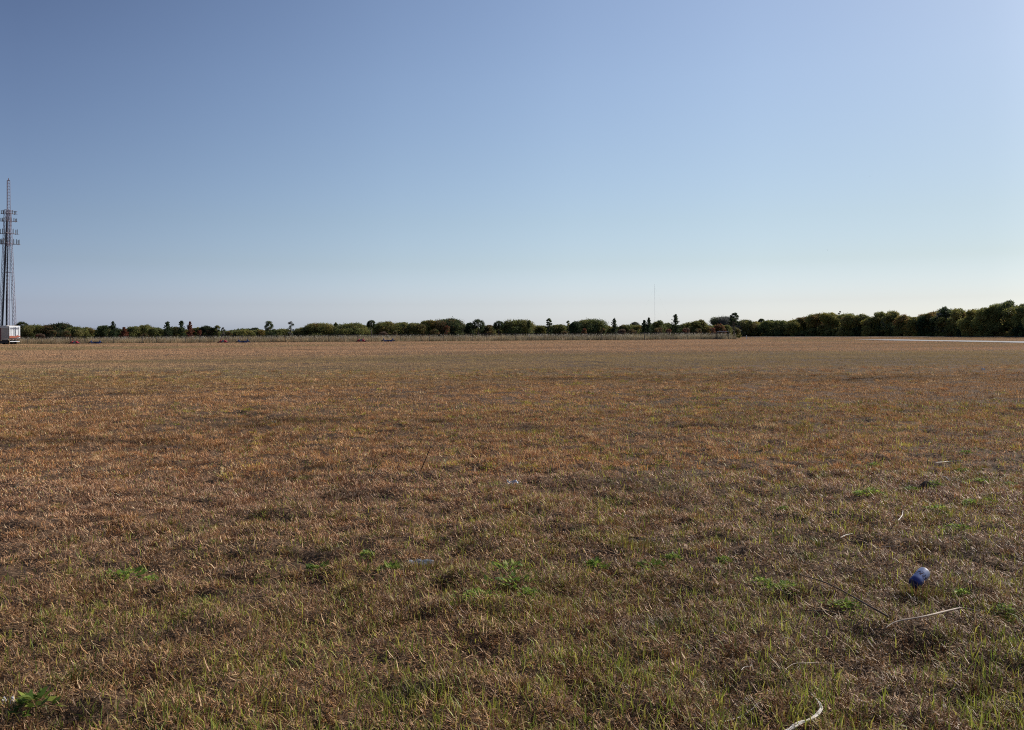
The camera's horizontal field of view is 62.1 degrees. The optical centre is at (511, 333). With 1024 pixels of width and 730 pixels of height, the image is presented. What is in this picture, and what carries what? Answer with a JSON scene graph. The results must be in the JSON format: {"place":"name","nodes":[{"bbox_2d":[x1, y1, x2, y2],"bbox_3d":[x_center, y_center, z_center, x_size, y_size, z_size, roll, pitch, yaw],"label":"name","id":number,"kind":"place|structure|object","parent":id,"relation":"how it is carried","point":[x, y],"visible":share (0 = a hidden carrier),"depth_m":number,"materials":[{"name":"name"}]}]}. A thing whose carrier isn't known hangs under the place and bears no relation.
{"place":"outdoors","nodes":[
{"label":"outdoors","id":0,"kind":"place"},
{"bbox_2d":[0,333,735,343],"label":"tall grass","id":1,"kind":"structure","parent":0,"point":[371,339],"depth_m":183.55,"materials":[{"name":"plant"}]},
{"bbox_2d":[9,332,735,340],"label":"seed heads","id":2,"kind":"object","parent":1,"relation":"on","point":[379,337],"visible":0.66,"depth_m":186.24,"materials":[{"name":"plant"}]},
{"bbox_2d":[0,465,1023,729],"bbox_3d":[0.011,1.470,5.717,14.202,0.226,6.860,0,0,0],"label":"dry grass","id":3,"kind":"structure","parent":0,"point":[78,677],"depth_m":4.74,"materials":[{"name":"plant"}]},
{"bbox_2d":[885,607,980,628],"bbox_3d":[2.116,1.433,4.330,0.633,0.029,0.086,0,0,-21],"label":"twig","id":4,"kind":"object","parent":3,"relation":"on","point":[940,612],"visible":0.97,"depth_m":4.31,"materials":[{"name":"wood"}]},
{"bbox_2d":[0,337,1023,729],"bbox_3d":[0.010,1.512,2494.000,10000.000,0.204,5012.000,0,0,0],"label":"ground","id":5,"kind":"structure","parent":0,"point":[620,469],"depth_m":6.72,"materials":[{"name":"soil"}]},
{"bbox_2d":[0,326,7,343],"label":"slatted trailer","id":6,"kind":"object","parent":5,"relation":"on","point":[3,332],"visible":0.92,"depth_m":174.18,"materials":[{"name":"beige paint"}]},
{"bbox_2d":[0,178,20,325],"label":"radio tower","id":7,"kind":"structure","parent":5,"relation":"on","point":[6,231],"depth_m":225.77,"materials":[{"name":"metal"}]},
{"bbox_2d":[2,326,19,343],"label":"box trailer","id":8,"kind":"object","parent":5,"relation":"on","point":[14,332],"visible":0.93,"depth_m":176.02,"materials":[{"name":"white paint"}]},
{"bbox_2d":[17,323,43,339],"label":"scrub tree","id":9,"kind":"object","parent":5,"relation":"on","point":[29,331],"visible":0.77,"depth_m":204.45,"materials":[{"name":"green plant"}]},
{"bbox_2d":[8,686,66,716],"bbox_3d":[-1.914,1.461,3.401,0.213,0.106,0.192,0,0,43],"label":"weed","id":10,"kind":"object","parent":5,"relation":"on","point":[25,698],"visible":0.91,"depth_m":3.39,"materials":[{"name":"green plant"}]},
{"bbox_2d":[39,321,72,339],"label":"broad tree","id":11,"kind":"object","parent":5,"relation":"on","point":[58,328],"visible":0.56,"depth_m":205.96,"materials":[{"name":"green plant"}]},
{"bbox_2d":[62,325,89,338],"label":"scrub tree","id":12,"kind":"object","parent":5,"relation":"on","point":[77,331],"visible":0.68,"depth_m":203.10,"materials":[{"name":"green plant"}]},
{"bbox_2d":[93,325,111,339],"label":"scrub tree","id":13,"kind":"object","parent":5,"relation":"on","point":[101,331],"visible":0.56,"depth_m":205.02,"materials":[{"name":"green plant"}]},
{"bbox_2d":[106,321,118,337],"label":"conifer tree","id":14,"kind":"object","parent":5,"relation":"on","point":[113,332],"visible":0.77,"depth_m":202.78,"materials":[{"name":"green plant"}]},
{"bbox_2d":[105,565,155,581],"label":"weed","id":15,"kind":"object","parent":5,"relation":"on","point":[136,570],"visible":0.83,"depth_m":5.28,"materials":[{"name":"green plant"}]},
{"bbox_2d":[126,326,142,338],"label":"scrub tree","id":16,"kind":"object","parent":5,"relation":"on","point":[135,331],"visible":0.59,"depth_m":207.01,"materials":[{"name":"green plant"}]},
{"bbox_2d":[139,324,154,334],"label":"scrub tree","id":17,"kind":"object","parent":5,"relation":"on","point":[145,328],"visible":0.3,"depth_m":208.80,"materials":[{"name":"green plant"}]},
{"bbox_2d":[146,327,163,338],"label":"scrub tree","id":18,"kind":"object","parent":5,"relation":"on","point":[155,332],"visible":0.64,"depth_m":206.11,"materials":[{"name":"green plant"}]},
{"bbox_2d":[161,321,173,338],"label":"conifer tree","id":19,"kind":"object","parent":5,"relation":"on","point":[167,328],"visible":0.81,"depth_m":202.71,"materials":[{"name":"green plant"}]},
{"bbox_2d":[176,320,186,338],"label":"conifer tree","id":20,"kind":"object","parent":5,"relation":"on","point":[180,331],"visible":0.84,"depth_m":202.72,"materials":[{"name":"green plant"}]},
{"bbox_2d":[186,321,194,337],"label":"cypress tree","id":21,"kind":"object","parent":5,"relation":"on","point":[190,330],"visible":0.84,"depth_m":199.74,"materials":[{"name":"green plant"}]},
{"bbox_2d":[233,329,255,337],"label":"scrub tree","id":22,"kind":"object","parent":5,"relation":"on","point":[250,334],"visible":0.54,"depth_m":209.05,"materials":[{"name":"green plant"}]},
{"bbox_2d":[264,321,275,337],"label":"conifer tree","id":23,"kind":"object","parent":5,"relation":"on","point":[267,333],"visible":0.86,"depth_m":202.70,"materials":[{"name":"green plant"}]},
{"bbox_2d":[270,328,292,337],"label":"scrub tree","id":24,"kind":"object","parent":5,"relation":"on","point":[279,332],"visible":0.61,"depth_m":208.59,"materials":[{"name":"green plant"}]},
{"bbox_2d":[293,327,307,337],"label":"scrub tree","id":25,"kind":"object","parent":5,"relation":"on","point":[298,331],"visible":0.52,"depth_m":208.64,"materials":[{"name":"green plant"}]},
{"bbox_2d":[301,322,333,337],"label":"broad tree","id":26,"kind":"object","parent":5,"relation":"on","point":[318,329],"visible":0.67,"depth_m":209.42,"materials":[{"name":"green plant"}]},
{"bbox_2d":[305,559,337,572],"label":"weed","id":27,"kind":"object","parent":5,"relation":"on","point":[310,566],"visible":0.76,"depth_m":5.46,"materials":[{"name":"green plant"}]},
{"bbox_2d":[332,322,339,336],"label":"slim tree","id":28,"kind":"object","parent":5,"relation":"on","point":[335,330],"visible":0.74,"depth_m":205.85,"materials":[{"name":"green plant"}]},
{"bbox_2d":[337,322,372,338],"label":"broad tree","id":29,"kind":"object","parent":5,"relation":"on","point":[352,328],"visible":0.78,"depth_m":207.44,"materials":[{"name":"green plant"}]},
{"bbox_2d":[0,332,716,343],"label":"wire fence","id":30,"kind":"object","parent":5,"relation":"on","point":[361,335],"visible":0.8,"depth_m":179.91,"materials":[{"name":"metal"}]},
{"bbox_2d":[359,548,378,558],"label":"weed","id":31,"kind":"object","parent":5,"relation":"on","point":[364,552],"visible":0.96,"depth_m":5.69,"materials":[{"name":"green plant"}]},
{"bbox_2d":[370,321,402,337],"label":"broad tree","id":32,"kind":"object","parent":5,"relation":"on","point":[388,327],"visible":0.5,"depth_m":206.43,"materials":[{"name":"green plant"}]},
{"bbox_2d":[375,560,401,572],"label":"weed","id":33,"kind":"object","parent":5,"relation":"on","point":[395,563],"visible":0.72,"depth_m":5.44,"materials":[{"name":"green plant"}]},
{"bbox_2d":[396,322,408,337],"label":"broad tree","id":34,"kind":"object","parent":5,"relation":"on","point":[402,325],"visible":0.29,"depth_m":208.28,"materials":[{"name":"green plant"}]},
{"bbox_2d":[403,322,428,337],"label":"broad tree","id":35,"kind":"object","parent":5,"relation":"on","point":[412,328],"visible":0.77,"depth_m":204.67,"materials":[{"name":"green plant"}]},
{"bbox_2d":[409,559,433,564],"bbox_3d":[-0.597,1.505,5.602,0.163,0.044,0.064,0,0,8],"label":"plastic bottle","id":36,"kind":"object","parent":5,"relation":"on","point":[419,561],"visible":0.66,"depth_m":5.58,"materials":[{"name":"white"}]},
{"bbox_2d":[403,555,452,572],"bbox_3d":[-0.558,1.481,5.448,0.361,0.121,0.183,0,0,0],"label":"grass tuft","id":37,"kind":"object","parent":5,"relation":"on","point":[423,566],"visible":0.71,"depth_m":5.45,"materials":[{"name":"plant"}]},
{"bbox_2d":[116,323,741,338],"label":"undergrowth","id":38,"kind":"object","parent":5,"relation":"on","point":[261,332],"visible":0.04,"depth_m":215.72,"materials":[{"name":"green plant"}]},
{"bbox_2d":[421,320,439,336],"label":"broad tree","id":39,"kind":"object","parent":5,"relation":"on","point":[430,325],"visible":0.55,"depth_m":206.82,"materials":[{"name":"green plant"}]},
{"bbox_2d":[434,316,465,337],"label":"broad tree","id":40,"kind":"object","parent":5,"relation":"on","point":[457,327],"visible":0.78,"depth_m":207.39,"materials":[{"name":"green plant"}]},
{"bbox_2d":[462,322,474,336],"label":"round tree","id":41,"kind":"object","parent":5,"relation":"on","point":[468,329],"visible":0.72,"depth_m":205.54,"materials":[{"name":"green plant"}]},
{"bbox_2d":[451,587,502,607],"bbox_3d":[-0.203,1.478,4.770,0.315,0.073,0.348,0,0,0],"label":"weed","id":42,"kind":"object","parent":5,"relation":"on","point":[478,588],"visible":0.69,"depth_m":4.81,"materials":[{"name":"green plant"}]},
{"bbox_2d":[471,319,484,334],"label":"palm tree","id":43,"kind":"object","parent":5,"relation":"on","point":[477,322],"visible":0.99,"depth_m":203.41,"materials":[{"name":"green plant"}]},
{"bbox_2d":[479,325,496,336],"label":"scrub tree","id":44,"kind":"object","parent":5,"relation":"on","point":[489,329],"visible":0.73,"depth_m":211.05,"materials":[{"name":"green plant"}]},
{"bbox_2d":[493,321,504,334],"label":"palm tree","id":45,"kind":"object","parent":5,"relation":"on","point":[498,326],"visible":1,"depth_m":205.47,"materials":[{"name":"green plant"}]},
{"bbox_2d":[489,558,536,573],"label":"weed","id":46,"kind":"object","parent":5,"relation":"on","point":[505,562],"visible":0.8,"depth_m":5.41,"materials":[{"name":"green plant"}]},
{"bbox_2d":[483,570,544,591],"bbox_3d":[0.011,1.467,5.074,0.381,0.090,0.450,0,0,0],"label":"weed","id":47,"kind":"object","parent":5,"relation":"on","point":[513,574],"visible":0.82,"depth_m":5.08,"materials":[{"name":"green plant"}]},
{"bbox_2d":[500,319,536,336],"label":"broad tree","id":48,"kind":"object","parent":5,"relation":"on","point":[516,326],"visible":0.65,"depth_m":205.99,"materials":[{"name":"green plant"}]},
{"bbox_2d":[515,587,540,598],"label":"weed","id":49,"kind":"object","parent":5,"relation":"on","point":[526,589],"visible":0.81,"depth_m":4.78,"materials":[{"name":"green plant"}]},
{"bbox_2d":[525,320,534,335],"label":"slim tree","id":50,"kind":"object","parent":5,"relation":"on","point":[529,326],"visible":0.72,"depth_m":203.83,"materials":[{"name":"green plant"}]},
{"bbox_2d":[533,325,546,336],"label":"scrub tree","id":51,"kind":"object","parent":5,"relation":"on","point":[540,330],"visible":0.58,"depth_m":213.28,"materials":[{"name":"green plant"}]},
{"bbox_2d":[545,318,552,334],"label":"conifer tree","id":52,"kind":"object","parent":5,"relation":"on","point":[548,324],"visible":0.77,"depth_m":202.81,"materials":[{"name":"green plant"}]},
{"bbox_2d":[549,324,569,335],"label":"scrub tree","id":53,"kind":"object","parent":5,"relation":"on","point":[557,329],"visible":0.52,"depth_m":210.66,"materials":[{"name":"green plant"}]},
{"bbox_2d":[568,321,583,336],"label":"round tree","id":54,"kind":"object","parent":5,"relation":"on","point":[576,327],"visible":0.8,"depth_m":204.08,"materials":[{"name":"green plant"}]},
{"bbox_2d":[579,317,608,335],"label":"broad tree","id":55,"kind":"object","parent":5,"relation":"on","point":[593,326],"visible":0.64,"depth_m":205.70,"materials":[{"name":"green plant"}]},
{"bbox_2d":[584,556,611,570],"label":"weed","id":56,"kind":"object","parent":5,"relation":"on","point":[592,562],"visible":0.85,"depth_m":5.46,"materials":[{"name":"green plant"}]},
{"bbox_2d":[610,318,617,335],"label":"conifer tree","id":57,"kind":"object","parent":5,"relation":"on","point":[614,328],"visible":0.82,"depth_m":202.83,"materials":[{"name":"green plant"}]},
{"bbox_2d":[588,532,678,555],"bbox_3d":[0.834,1.437,5.849,0.671,0.156,0.344,0,0,0],"label":"grass tuft","id":58,"kind":"object","parent":5,"relation":"on","point":[634,542],"visible":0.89,"depth_m":5.88,"materials":[{"name":"plant"}]},
{"bbox_2d":[610,537,664,543],"bbox_3d":[0.896,1.484,6.115,0.447,0.055,0.094,0,0,-5],"label":"bark slab","id":59,"kind":"object","parent":5,"relation":"on","point":[637,538],"depth_m":6.10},
{"bbox_2d":[633,557,666,572],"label":"weed","id":60,"kind":"object","parent":5,"relation":"on","point":[657,562],"visible":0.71,"depth_m":5.52,"materials":[{"name":"green plant"}]},
{"bbox_2d":[651,320,667,336],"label":"round tree","id":61,"kind":"object","parent":5,"relation":"on","point":[659,323],"visible":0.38,"depth_m":209.36,"materials":[{"name":"green plant"}]},
{"bbox_2d":[662,551,684,560],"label":"weed","id":62,"kind":"object","parent":5,"relation":"on","point":[670,555],"visible":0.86,"depth_m":5.73,"materials":[{"name":"green plant"}]},
{"bbox_2d":[671,314,682,335],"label":"conifer tree","id":63,"kind":"object","parent":5,"relation":"on","point":[675,328],"visible":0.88,"depth_m":202.70,"materials":[{"name":"green plant"}]},
{"bbox_2d":[678,322,690,334],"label":"scrub tree","id":64,"kind":"object","parent":5,"relation":"on","point":[685,325],"visible":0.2,"depth_m":214.95,"materials":[{"name":"green plant"}]},
{"bbox_2d":[689,319,712,335],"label":"broad tree","id":65,"kind":"object","parent":5,"relation":"on","point":[702,325],"visible":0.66,"depth_m":210.86,"materials":[{"name":"green plant"}]},
{"bbox_2d":[711,323,726,334],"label":"round tree","id":66,"kind":"object","parent":5,"relation":"on","point":[719,327],"visible":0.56,"depth_m":204.33,"materials":[{"name":"green plant"}]},
{"bbox_2d":[708,316,736,326],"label":"broad tree","id":67,"kind":"object","parent":5,"relation":"on","point":[724,320],"visible":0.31,"depth_m":297.26,"materials":[{"name":"green plant"}]},
{"bbox_2d":[714,555,736,564],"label":"weed","id":68,"kind":"object","parent":5,"relation":"on","point":[723,557],"visible":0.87,"depth_m":5.66,"materials":[{"name":"green plant"}]},
{"bbox_2d":[729,312,738,336],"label":"pine tree","id":69,"kind":"object","parent":5,"relation":"on","point":[732,320],"visible":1,"depth_m":183.74,"materials":[{"name":"green plant"}]},
{"bbox_2d":[734,319,757,336],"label":"scrub tree","id":70,"kind":"object","parent":5,"relation":"on","point":[746,327],"visible":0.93,"depth_m":264.37,"materials":[{"name":"green plant"}]},
{"bbox_2d":[743,576,772,589],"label":"weed","id":71,"kind":"object","parent":5,"relation":"on","point":[763,578],"visible":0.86,"depth_m":5.16,"materials":[{"name":"green plant"}]},
{"bbox_2d":[755,319,775,336],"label":"tree","id":72,"kind":"object","parent":5,"relation":"on","point":[765,327],"visible":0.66,"depth_m":262.47,"materials":[{"name":"green plant"}]},
{"bbox_2d":[769,320,787,336],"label":"tree","id":73,"kind":"object","parent":5,"relation":"on","point":[775,330],"visible":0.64,"depth_m":258.89,"materials":[{"name":"green plant"}]},
{"bbox_2d":[767,580,800,594],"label":"weed","id":74,"kind":"object","parent":5,"relation":"on","point":[782,582],"visible":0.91,"depth_m":5.04,"materials":[{"name":"green plant"}]},
{"bbox_2d":[784,318,804,336],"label":"tree","id":75,"kind":"object","parent":5,"relation":"on","point":[792,327],"visible":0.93,"depth_m":254.73,"materials":[{"name":"green plant"}]},
{"bbox_2d":[797,316,809,331],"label":"tree","id":76,"kind":"object","parent":5,"relation":"on","point":[801,321],"visible":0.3,"depth_m":255.96,"materials":[{"name":"green plant"}]},
{"bbox_2d":[785,694,822,729],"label":"dead husk","id":77,"kind":"object","parent":5,"relation":"on","point":[796,725],"visible":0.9,"depth_m":3.28,"materials":[{"name":"plant"}]},
{"bbox_2d":[804,313,825,334],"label":"tree","id":78,"kind":"object","parent":5,"relation":"on","point":[812,321],"visible":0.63,"depth_m":251.85,"materials":[{"name":"green plant"}]},
{"bbox_2d":[819,312,840,333],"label":"tree","id":79,"kind":"object","parent":5,"relation":"on","point":[828,318],"visible":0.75,"depth_m":247.64,"materials":[{"name":"green plant"}]},
{"bbox_2d":[819,597,862,613],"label":"weed","id":80,"kind":"object","parent":5,"relation":"on","point":[847,601],"visible":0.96,"depth_m":4.62,"materials":[{"name":"green plant"}]},
{"bbox_2d":[800,574,888,616],"bbox_3d":[1.840,1.435,4.744,0.083,0.082,0.928,0,0,-5],"label":"dead twig","id":81,"kind":"object","parent":5,"relation":"on","point":[877,610],"visible":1,"depth_m":4.65,"materials":[{"name":"wood"}]},
{"bbox_2d":[836,313,861,336],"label":"tree","id":82,"kind":"object","parent":5,"relation":"on","point":[847,321],"visible":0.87,"depth_m":237.41,"materials":[{"name":"green plant"}]},
{"bbox_2d":[849,313,869,333],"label":"tree","id":83,"kind":"object","parent":5,"relation":"on","point":[860,318],"visible":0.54,"depth_m":236.06,"materials":[{"name":"green plant"}]},
{"bbox_2d":[860,316,878,336],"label":"tree","id":84,"kind":"object","parent":5,"relation":"on","point":[866,324],"visible":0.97,"depth_m":231.54,"materials":[{"name":"green plant"}]},
{"bbox_2d":[872,311,885,336],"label":"tree","id":85,"kind":"object","parent":5,"relation":"on","point":[878,316],"visible":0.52,"depth_m":231.76,"materials":[{"name":"green plant"}]},
{"bbox_2d":[881,310,899,332],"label":"tree","id":86,"kind":"object","parent":5,"relation":"on","point":[884,322],"visible":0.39,"depth_m":227.67,"materials":[{"name":"green plant"}]},
{"bbox_2d":[759,300,1023,336],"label":"undergrowth","id":87,"kind":"object","parent":5,"relation":"on","point":[942,322],"visible":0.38,"depth_m":213.76,"materials":[{"name":"green plant"}]},
{"bbox_2d":[890,314,909,336],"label":"tree","id":88,"kind":"object","parent":5,"relation":"on","point":[900,320],"visible":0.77,"depth_m":221.25,"materials":[{"name":"green plant"}]},
{"bbox_2d":[903,317,921,336],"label":"tree","id":89,"kind":"object","parent":5,"relation":"on","point":[910,322],"visible":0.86,"depth_m":218.12,"materials":[{"name":"green plant"}]},
{"bbox_2d":[882,578,951,603],"bbox_3d":[2.340,1.458,4.838,0.418,0.122,0.221,0,0,0],"label":"grass tuft","id":90,"kind":"object","parent":5,"relation":"on","point":[925,590],"visible":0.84,"depth_m":4.85,"materials":[{"name":"plant"}]},
{"bbox_2d":[909,567,929,588],"bbox_3d":[2.400,1.438,5.010,0.128,0.069,0.069,-31,16,-29],"label":"drink can","id":91,"kind":"object","parent":5,"relation":"on","point":[920,575],"visible":0.96,"depth_m":4.99,"materials":[{"name":"metal"}]},
{"bbox_2d":[923,311,936,336],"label":"tree","id":92,"kind":"object","parent":5,"relation":"on","point":[931,315],"visible":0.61,"depth_m":215.28,"materials":[{"name":"green plant"}]},
{"bbox_2d":[921,504,955,513],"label":"weed","id":93,"kind":"object","parent":5,"relation":"on","point":[937,505],"visible":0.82,"depth_m":6.93,"materials":[{"name":"green plant"}]},
{"bbox_2d":[934,306,951,332],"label":"tree","id":94,"kind":"object","parent":5,"relation":"on","point":[945,311],"visible":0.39,"depth_m":212.42,"materials":[{"name":"green plant"}]},
{"bbox_2d":[946,308,965,336],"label":"tree","id":95,"kind":"object","parent":5,"relation":"on","point":[957,314],"visible":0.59,"depth_m":206.15,"materials":[{"name":"green plant"}]},
{"bbox_2d":[939,523,977,532],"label":"weed","id":96,"kind":"object","parent":5,"relation":"on","point":[958,525],"visible":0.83,"depth_m":6.36,"materials":[{"name":"green plant"}]},
{"bbox_2d":[951,588,971,597],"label":"weed","id":97,"kind":"object","parent":5,"relation":"on","point":[961,590],"visible":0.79,"depth_m":4.80,"materials":[{"name":"green plant"}]},
{"bbox_2d":[956,309,977,336],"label":"tree","id":98,"kind":"object","parent":5,"relation":"on","point":[963,324],"visible":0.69,"depth_m":200.05,"materials":[{"name":"green plant"}]},
{"bbox_2d":[969,307,992,336],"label":"tree","id":99,"kind":"object","parent":5,"relation":"on","point":[982,314],"visible":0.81,"depth_m":195.82,"materials":[{"name":"green plant"}]},
{"bbox_2d":[984,303,999,330],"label":"tree","id":100,"kind":"object","parent":5,"relation":"on","point":[993,316],"visible":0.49,"depth_m":195.19,"materials":[{"name":"green plant"}]},
{"bbox_2d":[980,602,1021,621],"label":"weed","id":101,"kind":"object","parent":5,"relation":"on","point":[1003,607],"visible":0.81,"depth_m":4.46,"materials":[{"name":"green plant"}]},
{"bbox_2d":[994,300,1016,334],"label":"tree","id":102,"kind":"object","parent":5,"relation":"on","point":[998,310],"visible":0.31,"depth_m":193.17,"materials":[{"name":"green plant"}]},
{"bbox_2d":[1010,304,1023,335],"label":"tree","id":103,"kind":"object","parent":5,"relation":"on","point":[1019,312],"visible":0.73,"depth_m":185.36,"materials":[{"name":"green plant"}]},
{"bbox_2d":[0,364,1023,481],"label":"matted grass","id":104,"kind":"structure","parent":0,"point":[538,451],"depth_m":14.51,"materials":[{"name":"plant"}]},
{"bbox_2d":[0,336,1023,378],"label":"field grass","id":105,"kind":"structure","parent":0,"point":[810,343],"depth_m":58.14,"materials":[{"name":"plant"}]},
{"bbox_2d":[0,0,1023,330],"label":"sky","id":106,"kind":"structure","parent":0,"point":[228,164],"materials":[{"name":"blue"}]},
{"bbox_2d":[872,339,1023,342],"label":"road","id":107,"kind":"structure","parent":0,"point":[951,340],"depth_m":125.89,"materials":[{"name":"asphalt"}]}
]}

